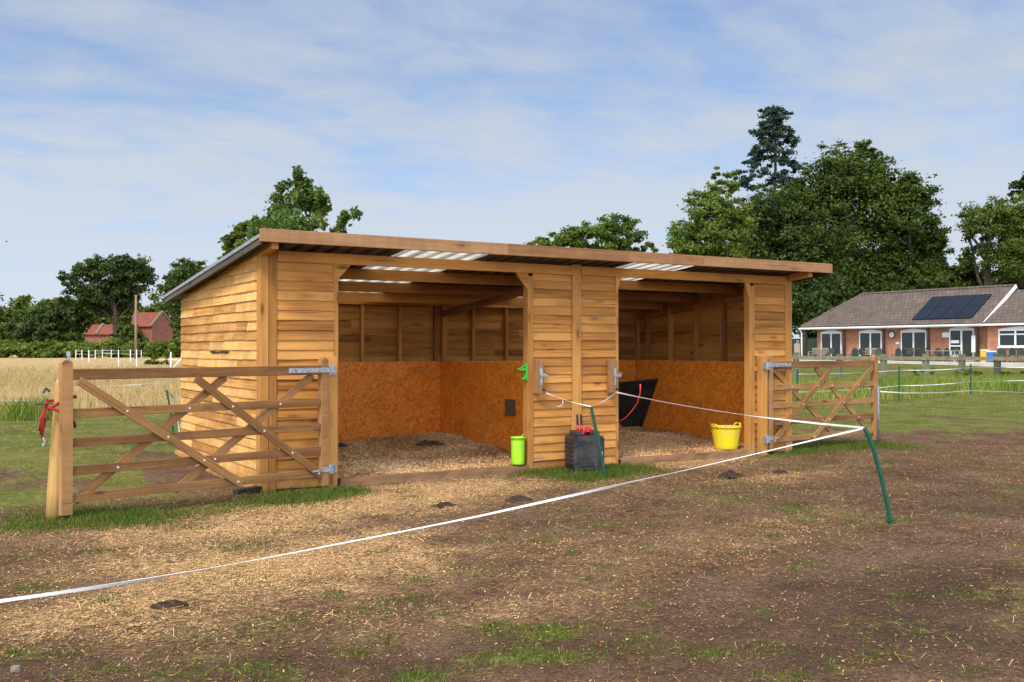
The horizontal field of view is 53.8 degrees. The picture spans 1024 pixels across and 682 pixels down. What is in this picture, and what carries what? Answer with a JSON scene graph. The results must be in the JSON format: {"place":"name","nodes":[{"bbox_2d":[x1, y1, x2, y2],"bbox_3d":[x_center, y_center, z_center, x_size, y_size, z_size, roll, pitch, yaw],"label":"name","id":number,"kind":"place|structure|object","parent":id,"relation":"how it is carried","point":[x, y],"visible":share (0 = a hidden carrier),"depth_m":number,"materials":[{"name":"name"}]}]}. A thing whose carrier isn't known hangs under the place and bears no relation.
{"place":"outdoors","nodes":[
{"label":"outdoors","id":0,"kind":"place"},
{"bbox_2d":[0,402,179,420],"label":"tall grass","id":1,"kind":"structure","parent":0,"point":[99,406],"depth_m":20.88,"materials":[{"name":"green plant"}]},
{"bbox_2d":[0,363,180,415],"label":"dry grass","id":2,"kind":"structure","parent":0,"point":[143,390],"depth_m":31.29,"materials":[{"name":"beige plant"}]},
{"bbox_2d":[0,355,1023,681],"bbox_3d":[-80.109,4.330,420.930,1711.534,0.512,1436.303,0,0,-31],"label":"ground","id":3,"kind":"structure","parent":0,"point":[974,613],"depth_m":6.47,"materials":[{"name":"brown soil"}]},
{"bbox_2d":[10,665,21,671],"bbox_3d":[-2.166,1.432,4.399,0.052,0.030,0.042,0,0,9],"label":"stone","id":4,"kind":"object","parent":3,"relation":"on","point":[15,668],"visible":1,"depth_m":4.39,"materials":[{"name":"beige stone"}]},
{"bbox_2d":[0,393,99,421],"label":"grass tussock","id":5,"kind":"object","parent":3,"relation":"on","point":[31,410],"depth_m":18.94,"materials":[{"name":"green plant"}]},
{"bbox_2d":[45,379,76,520],"bbox_3d":[-3.751,0.927,8.388,0.147,1.217,0.259,0,0,32],"label":"round post","id":6,"kind":"object","parent":3,"relation":"on","point":[52,493],"visible":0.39,"depth_m":8.30,"materials":[{"name":"wood"}]},
{"bbox_2d":[3,252,160,341],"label":"broadleaf tree","id":7,"kind":"object","parent":3,"relation":"on","point":[115,293],"visible":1,"depth_m":164.51,"materials":[{"name":"green plant"}]},
{"bbox_2d":[0,336,180,357],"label":"hedge","id":8,"kind":"object","parent":3,"relation":"on","point":[56,349],"visible":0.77,"depth_m":154.31,"materials":[{"name":"green plant"}]},
{"bbox_2d":[0,291,180,346],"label":"distant woodland","id":9,"kind":"object","parent":3,"relation":"on","point":[22,304],"visible":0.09,"depth_m":228.21,"materials":[{"name":"green plant"}]},
{"bbox_2d":[11,351,180,404],"bbox_3d":[-8.589,0.950,21.736,6.683,1.460,2.190,0,0,-13],"label":"wire fence","id":10,"kind":"object","parent":3,"relation":"on","point":[67,356],"visible":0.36,"depth_m":21.11,"materials":[{"name":"metal"}]},
{"bbox_2d":[82,323,141,355],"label":"farm house","id":11,"kind":"structure","parent":3,"relation":"on","point":[101,332],"depth_m":184.94,"materials":[{"name":"brick"}]},
{"bbox_2d":[110,315,148,342],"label":"broadleaf tree","id":12,"kind":"object","parent":3,"relation":"on","point":[124,329],"visible":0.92,"depth_m":159.30,"materials":[{"name":"green plant"}]},
{"bbox_2d":[134,295,136,358],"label":"telegraph pole","id":13,"kind":"object","parent":3,"relation":"on","point":[135,337],"visible":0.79,"depth_m":139.89,"materials":[{"name":"wood"}]},
{"bbox_2d":[131,311,172,342],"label":"farm house","id":14,"kind":"structure","parent":3,"relation":"on","point":[153,326],"depth_m":188.90,"materials":[{"name":"brick"}]},
{"bbox_2d":[144,356,168,364],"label":"shrub","id":15,"kind":"object","parent":3,"relation":"on","point":[148,361],"visible":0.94,"depth_m":87.25,"materials":[{"name":"green plant"}]},
{"bbox_2d":[164,390,173,431],"bbox_3d":[-5.244,1.145,15.525,0.209,0.782,0.057,0,0,-12],"label":"electric fence post","id":16,"kind":"object","parent":3,"relation":"on","point":[167,395],"visible":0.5,"depth_m":15.52,"materials":[{"name":"green plastic"}]},
{"bbox_2d":[1,382,163,400],"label":"fence tape","id":17,"kind":"object","parent":16,"relation":"attached to","point":[99,386],"visible":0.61,"depth_m":21.67,"materials":[{"name":"white plastic"}]},
{"bbox_2d":[168,392,179,431],"bbox_3d":[-5.275,1.183,15.689,0.070,0.805,0.324,0,0,16],"label":"fence tape","id":18,"kind":"object","parent":16,"relation":"hanging from","point":[175,403],"visible":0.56,"depth_m":15.77,"materials":[{"name":"white plastic"}]},
{"bbox_2d":[150,599,188,609],"bbox_3d":[-1.891,1.449,5.567,0.212,0.047,0.115,0,0,-31],"label":"dung pile","id":19,"kind":"object","parent":3,"relation":"on","point":[173,603],"visible":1,"depth_m":5.54,"materials":[{"name":"brown"}]},
{"bbox_2d":[156,257,207,337],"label":"broadleaf tree","id":20,"kind":"object","parent":3,"relation":"on","point":[177,275],"visible":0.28,"depth_m":149.06,"materials":[{"name":"green plant"}]},
{"bbox_2d":[217,216,267,259],"bbox_3d":[-8.984,-1.241,34.118,2.111,6.080,1.580,0,0,-31],"label":"broadleaf tree","id":21,"kind":"object","parent":3,"relation":"on","point":[237,236],"visible":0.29,"depth_m":33.80,"materials":[{"name":"green plant"}]},
{"bbox_2d":[233,485,261,494],"bbox_3d":[-2.576,1.458,9.867,0.090,0.060,0.293,0,-1,43],"label":"rubber mat","id":22,"kind":"object","parent":3,"relation":"on","point":[247,489],"visible":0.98,"depth_m":9.82,"materials":[{"name":"black rubber"}]},
{"bbox_2d":[244,165,362,239],"bbox_3d":[-4.431,-1.002,20.580,2.388,5.347,1.672,0,0,16],"label":"broadleaf tree","id":23,"kind":"object","parent":3,"relation":"on","point":[302,195],"visible":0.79,"depth_m":20.87,"materials":[{"name":"green plant"}]},
{"bbox_2d":[338,432,511,477],"bbox_3d":[-1.733,1.366,12.307,3.510,0.244,3.128,0,0,-31],"label":"bedding","id":24,"kind":"object","parent":3,"relation":"on","point":[393,454],"visible":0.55,"depth_m":12.44,"materials":[{"name":"brown wood"}]},
{"bbox_2d":[338,443,347,446],"bbox_3d":[-2.160,1.297,12.595,0.221,0.054,0.143,0,0,-31],"label":"dung pile","id":25,"kind":"object","parent":24,"relation":"on","point":[341,445],"visible":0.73,"depth_m":12.57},
{"bbox_2d":[415,440,445,445],"bbox_3d":[-0.966,1.215,12.056,0.353,0.070,0.207,0,0,-31],"label":"dung pile","id":26,"kind":"object","parent":24,"relation":"on","point":[429,443],"visible":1,"depth_m":12.01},
{"bbox_2d":[163,228,832,492],"bbox_3d":[-0.100,0.256,13.247,7.787,2.583,4.107,0,0,-31],"label":"field shelter","id":27,"kind":"object","parent":3,"relation":"on","point":[433,345],"visible":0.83,"depth_m":12.43,"materials":[{"name":"wood"}]},
{"bbox_2d":[58,358,331,515],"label":"field gate","id":28,"kind":"structure","parent":27,"relation":"attached to","point":[68,443],"depth_m":9.03,"materials":[{"name":"wood"}]},
{"bbox_2d":[36,387,76,445],"bbox_3d":[-3.742,0.619,8.320,0.324,0.485,0.181,1,-1,-64],"label":"lead rope","id":29,"kind":"object","parent":28,"relation":"hanging from","point":[42,424],"visible":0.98,"depth_m":8.24,"materials":[{"name":"red fabric"}]},
{"bbox_2d":[504,399,515,416],"bbox_3d":[-0.026,0.850,12.863,0.030,0.210,0.270,0,0,-31],"label":"salt lick","id":30,"kind":"object","parent":27,"relation":"attached to","point":[510,407],"visible":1,"depth_m":12.83,"materials":[{"name":"brown"}]},
{"bbox_2d":[510,434,525,464],"bbox_3d":[0.067,1.230,11.496,0.176,0.350,0.175,0,0,-31],"label":"feed bucket","id":31,"kind":"object","parent":27,"relation":"on","point":[517,450],"visible":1,"depth_m":11.43,"materials":[{"name":"green plastic"}]},
{"bbox_2d":[517,363,527,379],"bbox_3d":[0.110,0.350,11.523,0.138,0.200,0.060,0,0,-31],"label":"bridle hook","id":32,"kind":"object","parent":27,"relation":"attached to","point":[525,368],"visible":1,"depth_m":11.53,"materials":[{"name":"green plastic"}]},
{"bbox_2d":[618,378,657,426],"bbox_3d":[1.738,1.024,16.115,1.125,0.860,0.426,0,0,-2],"label":"corner manger","id":33,"kind":"object","parent":27,"relation":"attached to","point":[636,416],"visible":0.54,"depth_m":16.09,"materials":[{"name":"black plastic"}]},
{"bbox_2d":[768,355,877,449],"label":"field gate","id":34,"kind":"structure","parent":27,"relation":"attached to","point":[846,401],"depth_m":14.13,"materials":[{"name":"wood"}]},
{"bbox_2d":[0,439,1023,681],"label":"straw","id":35,"kind":"object","parent":3,"relation":"on","point":[294,550],"visible":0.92,"depth_m":6.74,"materials":[{"name":"beige plant"}]},
{"bbox_2d":[431,501,456,508],"bbox_3d":[-0.609,1.459,9.014,0.162,0.059,0.229,0,-1,39],"label":"dung pile","id":36,"kind":"object","parent":35,"relation":"on","point":[440,505],"visible":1,"depth_m":8.98,"materials":[{"name":"brown"}]},
{"bbox_2d":[505,495,531,502],"bbox_3d":[0.071,1.458,9.358,0.280,0.065,0.210,0,0,-31],"label":"dung pile","id":37,"kind":"object","parent":3,"relation":"on","point":[517,498],"visible":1,"depth_m":9.31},
{"bbox_2d":[565,414,603,470],"bbox_3d":[0.822,1.145,11.514,0.381,0.620,0.308,0,0,-17],"label":"fence energiser","id":38,"kind":"object","parent":3,"relation":"on","point":[581,450],"visible":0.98,"depth_m":11.38,"materials":[{"name":"black plastic"}]},
{"bbox_2d":[523,212,658,252],"bbox_3d":[4.992,-2.945,62.096,8.028,9.991,5.435,0,0,-31],"label":"broadleaf tree","id":39,"kind":"object","parent":3,"relation":"on","point":[607,231],"visible":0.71,"depth_m":61.42,"materials":[{"name":"green plant"}]},
{"bbox_2d":[588,406,605,475],"bbox_3d":[0.950,1.109,11.033,0.237,0.790,0.059,0,0,-10],"label":"electric fence post","id":40,"kind":"object","parent":3,"relation":"on","point":[594,425],"visible":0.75,"depth_m":11.03,"materials":[{"name":"green plastic"}]},
{"bbox_2d":[546,392,590,406],"bbox_3d":[0.628,0.655,11.287,0.012,0.139,0.687,0,-1,-44],"label":"fence tape","id":41,"kind":"object","parent":40,"relation":"attached to","point":[566,400],"visible":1,"depth_m":11.31,"materials":[{"name":"white plastic"}]},
{"bbox_2d":[619,426,743,457],"bbox_3d":[1.341,1.385,14.172,3.480,0.220,3.118,0,0,-31],"label":"bedding","id":42,"kind":"object","parent":3,"relation":"on","point":[636,441],"visible":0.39,"depth_m":14.02,"materials":[{"name":"brown wood"}]},
{"bbox_2d":[710,422,741,449],"bbox_3d":[2.843,1.261,13.409,0.406,0.345,0.405,0,0,10],"label":"feed tub","id":43,"kind":"object","parent":42,"relation":"on","point":[725,437],"visible":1,"depth_m":13.27,"materials":[{"name":"yellow plastic"}]},
{"bbox_2d":[662,166,759,257],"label":"broadleaf tree","id":44,"kind":"object","parent":3,"relation":"on","point":[713,233],"visible":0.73,"depth_m":65.21,"materials":[{"name":"green plant"}]},
{"bbox_2d":[718,470,742,477],"bbox_3d":[2.421,1.465,11.151,0.294,0.081,0.188,0,0,-13],"label":"dung pile","id":45,"kind":"object","parent":3,"relation":"on","point":[730,473],"visible":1,"depth_m":11.12,"materials":[{"name":"brown"}]},
{"bbox_2d":[733,104,808,223],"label":"conifer tree","id":46,"kind":"object","parent":3,"relation":"on","point":[773,128],"visible":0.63,"depth_m":99.32,"materials":[{"name":"green plant"}]},
{"bbox_2d":[773,469,786,473],"bbox_3d":[3.044,1.479,11.466,0.146,0.050,0.185,0,0,31],"label":"dung pile","id":47,"kind":"object","parent":3,"relation":"on","point":[778,471],"visible":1,"depth_m":11.43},
{"bbox_2d":[728,188,852,330],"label":"broadleaf tree","id":48,"kind":"object","parent":3,"relation":"on","point":[813,302],"visible":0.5,"depth_m":91.33,"materials":[{"name":"green plant"}]},
{"bbox_2d":[796,369,798,407],"bbox_3d":[6.662,1.137,23.546,0.090,0.950,0.043,0,0,-31],"label":"electric fence post","id":49,"kind":"object","parent":3,"relation":"on","point":[797,375],"visible":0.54,"depth_m":23.54,"materials":[{"name":"green plastic"}]},
{"bbox_2d":[799,367,1023,374],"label":"fence tape","id":50,"kind":"object","parent":49,"relation":"attached to","point":[925,370],"visible":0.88,"depth_m":28.87,"materials":[{"name":"white plastic"}]},
{"bbox_2d":[802,380,1023,391],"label":"fence tape","id":51,"kind":"object","parent":49,"relation":"attached to","point":[918,385],"visible":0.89,"depth_m":28.22,"materials":[{"name":"white plastic"}]},
{"bbox_2d":[792,338,816,359],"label":"screen fence","id":52,"kind":"object","parent":3,"relation":"on","point":[811,343],"visible":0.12,"depth_m":81.16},
{"bbox_2d":[792,320,816,338],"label":"distant woodland","id":53,"kind":"object","parent":3,"relation":"on","point":[811,333],"visible":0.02,"depth_m":123.94,"materials":[{"name":"green plant"}]},
{"bbox_2d":[745,138,922,330],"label":"broadleaf tree","id":54,"kind":"object","parent":3,"relation":"on","point":[836,201],"visible":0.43,"depth_m":95.44,"materials":[{"name":"green plant"}]},
{"bbox_2d":[877,386,879,441],"bbox_3d":[5.295,1.113,14.583,0.038,0.930,0.038,0,0,-31],"label":"steel post","id":55,"kind":"object","parent":3,"relation":"on","point":[878,413],"visible":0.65,"depth_m":14.57,"materials":[{"name":"silver metal"}]},
{"bbox_2d":[880,390,1023,393],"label":"fence tape","id":56,"kind":"object","parent":55,"relation":"attached to","point":[944,392],"visible":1,"depth_m":14.45,"materials":[{"name":"white plastic"}]},
{"bbox_2d":[862,427,895,522],"bbox_3d":[2.987,1.091,8.221,0.298,0.786,0.062,0,0,-7],"label":"electric fence post","id":57,"kind":"object","parent":3,"relation":"on","point":[879,471],"visible":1,"depth_m":8.22,"materials":[{"name":"green plastic"}]},
{"bbox_2d":[0,428,862,602],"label":"fence tape","id":58,"kind":"object","parent":57,"relation":"attached to","point":[162,576],"visible":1,"depth_m":5.48,"materials":[{"name":"white plastic"}]},
{"bbox_2d":[616,392,863,427],"bbox_3d":[2.060,0.662,10.140,0.016,0.144,4.154,0,0,-23],"label":"fence tape","id":59,"kind":"object","parent":57,"relation":"attached to","point":[762,417],"visible":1,"depth_m":9.14,"materials":[{"name":"white plastic"}]},
{"bbox_2d":[616,384,640,422],"bbox_3d":[1.342,0.727,11.672,0.296,0.460,0.070,0,0,20],"label":"lead wire","id":60,"kind":"object","parent":59,"relation":"attached to","point":[634,406],"visible":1,"depth_m":11.65,"materials":[{"name":"red plastic"}]},
{"bbox_2d":[898,366,900,400],"bbox_3d":[10.439,1.150,27.205,0.090,0.950,0.043,0,0,-31],"label":"electric fence post","id":61,"kind":"object","parent":3,"relation":"on","point":[899,383],"visible":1,"depth_m":27.19,"materials":[{"name":"green plastic"}]},
{"bbox_2d":[792,354,1023,380],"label":"post and rail fence","id":62,"kind":"object","parent":3,"relation":"on","point":[997,359],"visible":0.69,"depth_m":43.19,"materials":[{"name":"wood"}]},
{"bbox_2d":[792,359,1023,366],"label":"terrace","id":63,"kind":"structure","parent":3,"relation":"on","point":[1006,364],"depth_m":62.68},
{"bbox_2d":[794,340,799,359],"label":"easel stand","id":64,"kind":"object","parent":63,"relation":"on","point":[796,347],"visible":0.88,"depth_m":77.56,"materials":[{"name":"brown wood"}]},
{"bbox_2d":[808,348,828,355],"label":"garden bench","id":65,"kind":"object","parent":63,"relation":"on","point":[821,351],"visible":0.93,"depth_m":77.00,"materials":[{"name":"brown wood"}]},
{"bbox_2d":[827,348,834,355],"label":"garden chair","id":66,"kind":"object","parent":63,"relation":"on","point":[831,350],"visible":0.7,"depth_m":75.81,"materials":[{"name":"green plastic"}]},
{"bbox_2d":[849,348,857,355],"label":"garden chair","id":67,"kind":"object","parent":63,"relation":"on","point":[854,350],"visible":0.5,"depth_m":74.32,"materials":[{"name":"green plastic"}]},
{"bbox_2d":[853,348,862,355],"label":"garden chair","id":68,"kind":"object","parent":63,"relation":"on","point":[860,351],"visible":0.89,"depth_m":72.94,"materials":[{"name":"green plastic"}]},
{"bbox_2d":[861,348,879,360],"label":"garden bench","id":69,"kind":"object","parent":63,"relation":"on","point":[865,354],"visible":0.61,"depth_m":73.15,"materials":[{"name":"brown wood"}]},
{"bbox_2d":[875,348,882,354],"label":"garden chair","id":70,"kind":"object","parent":63,"relation":"on","point":[878,351],"visible":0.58,"depth_m":71.53,"materials":[{"name":"plastic"}]},
{"bbox_2d":[891,348,901,360],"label":"garden chair","id":71,"kind":"object","parent":63,"relation":"on","point":[897,350],"visible":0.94,"depth_m":70.87,"materials":[{"name":"plastic"}]},
{"bbox_2d":[904,348,913,360],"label":"garden chair","id":72,"kind":"object","parent":63,"relation":"on","point":[910,351],"visible":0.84,"depth_m":68.84,"materials":[{"name":"plastic"}]},
{"bbox_2d":[899,348,925,360],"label":"garden bench","id":73,"kind":"object","parent":63,"relation":"on","point":[913,349],"visible":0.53,"depth_m":69.79,"materials":[{"name":"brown wood"}]},
{"bbox_2d":[915,348,925,360],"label":"garden chair","id":74,"kind":"object","parent":63,"relation":"on","point":[922,351],"visible":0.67,"depth_m":68.04,"materials":[{"name":"green plastic"}]},
{"bbox_2d":[932,348,941,360],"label":"garden chair","id":75,"kind":"object","parent":63,"relation":"on","point":[938,352],"visible":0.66,"depth_m":68.18,"materials":[{"name":"plastic"}]},
{"bbox_2d":[925,350,962,361],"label":"garden table","id":76,"kind":"object","parent":63,"relation":"on","point":[942,350],"visible":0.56,"depth_m":65.31,"materials":[{"name":"grey wood"}]},
{"bbox_2d":[939,348,949,360],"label":"garden chair","id":77,"kind":"object","parent":63,"relation":"on","point":[946,352],"visible":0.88,"depth_m":67.65,"materials":[{"name":"plastic"}]},
{"bbox_2d":[950,348,959,361],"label":"garden chair","id":78,"kind":"object","parent":63,"relation":"on","point":[957,353],"visible":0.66,"depth_m":66.03,"materials":[{"name":"grey plastic"}]},
{"bbox_2d":[980,349,989,361],"bbox_3d":[29.791,0.936,63.521,0.403,0.808,0.446,0,0,-31],"label":"waste bin","id":79,"kind":"object","parent":63,"relation":"on","point":[983,353],"visible":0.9,"depth_m":63.42,"materials":[{"name":"yellow plastic"}]},
{"bbox_2d":[986,351,995,361],"bbox_3d":[29.958,0.975,63.057,0.403,0.722,0.446,0,0,-31],"label":"waste bin","id":80,"kind":"object","parent":63,"relation":"on","point":[990,353],"visible":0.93,"depth_m":62.91,"materials":[{"name":"blue plastic"}]},
{"bbox_2d":[998,348,1005,361],"bbox_3d":[30.600,0.879,63.153,0.500,0.915,0.475,0,-1,41],"label":"garden chair","id":81,"kind":"object","parent":63,"relation":"on","point":[1002,351],"visible":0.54,"depth_m":63.28,"materials":[{"name":"grey plastic"}]},
{"bbox_2d":[1004,348,1015,362],"bbox_3d":[30.907,0.876,62.651,0.475,0.915,0.500,0,0,-20],"label":"garden chair","id":82,"kind":"object","parent":63,"relation":"on","point":[1012,351],"visible":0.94,"depth_m":62.64,"materials":[{"name":"grey plastic"}]},
{"bbox_2d":[1014,348,1023,362],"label":"garden chair","id":83,"kind":"object","parent":63,"relation":"on","point":[1020,352],"visible":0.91,"depth_m":62.21,"materials":[{"name":"plastic"}]},
{"bbox_2d":[798,284,1023,361],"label":"bungalow","id":84,"kind":"object","parent":3,"relation":"on","point":[970,321],"visible":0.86,"depth_m":69.77,"materials":[{"name":"red brick"}]},
{"bbox_2d":[821,330,841,355],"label":"window","id":85,"kind":"structure","parent":84,"relation":"in","point":[830,338],"depth_m":76.28,"materials":[{"name":"white plastic"}]},
{"bbox_2d":[859,329,881,355],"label":"window","id":86,"kind":"structure","parent":84,"relation":"in","point":[870,338],"depth_m":73.23,"materials":[{"name":"white plastic"}]},
{"bbox_2d":[901,329,925,355],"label":"window","id":87,"kind":"structure","parent":84,"relation":"in","point":[910,338],"depth_m":70.14,"materials":[{"name":"white plastic"}]},
{"bbox_2d":[950,340,959,355],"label":"door","id":88,"kind":"structure","parent":84,"relation":"in","point":[952,341],"depth_m":67.40,"materials":[{"name":"white plastic"}]},
{"bbox_2d":[949,327,973,360],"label":"window","id":89,"kind":"structure","parent":84,"relation":"in","point":[963,334],"depth_m":66.89,"materials":[{"name":"white plastic"}]},
{"bbox_2d":[998,326,1023,346],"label":"window","id":90,"kind":"structure","parent":84,"relation":"in","point":[1003,340],"depth_m":63.33,"materials":[{"name":"white plastic"}]},
{"bbox_2d":[857,167,971,291],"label":"broadleaf tree","id":91,"kind":"object","parent":3,"relation":"on","point":[921,234],"visible":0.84,"depth_m":95.63,"materials":[{"name":"green plant"}]},
{"bbox_2d":[912,367,1023,376],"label":"bramble bush","id":92,"kind":"object","parent":3,"relation":"on","point":[967,372],"visible":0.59,"depth_m":42.16,"materials":[{"name":"green plant"}]},
{"bbox_2d":[970,364,971,395],"bbox_3d":[13.801,1.166,30.349,0.090,0.950,0.043,0,0,-31],"label":"electric fence post","id":93,"kind":"object","parent":3,"relation":"on","point":[970,379],"visible":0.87,"depth_m":30.34,"materials":[{"name":"green plastic"}]},
{"bbox_2d":[925,254,1023,289],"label":"broadleaf tree","id":94,"kind":"object","parent":3,"relation":"on","point":[970,275],"visible":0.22,"depth_m":94.97,"materials":[{"name":"green plant"}]},
{"bbox_2d":[951,191,1023,285],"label":"broadleaf tree","id":95,"kind":"object","parent":3,"relation":"on","point":[1008,250],"visible":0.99,"depth_m":90.47,"materials":[{"name":"green plant"}]},
{"bbox_2d":[1007,171,1023,202],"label":"pine tree","id":96,"kind":"object","parent":3,"relation":"on","point":[1017,185],"visible":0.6,"depth_m":99.95,"materials":[{"name":"green plant"}]},
{"bbox_2d":[0,367,1023,465],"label":"grass","id":97,"kind":"structure","parent":0,"point":[794,410],"depth_m":21.71,"materials":[{"name":"green plant"}]},
{"bbox_2d":[0,0,1023,341],"label":"sky","id":98,"kind":"structure","parent":0,"point":[152,128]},
{"bbox_2d":[792,371,1023,401],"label":"tall grass","id":99,"kind":"structure","parent":0,"point":[1006,383],"depth_m":31.16,"materials":[{"name":"green plant"}]},
{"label":"fence post","id":100,"kind":"object","parent":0,"visible":0},
{"bbox_2d":[89,355,180,360],"bbox_3d":[-32.755,1.346,83.387,1.152,0.163,58.089,0,0,-28],"label":"fence tape","id":101,"kind":"object","parent":100,"relation":"attached to","point":[156,359],"visible":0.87,"depth_m":64.54,"materials":[{"name":"white plastic"}]}
]}

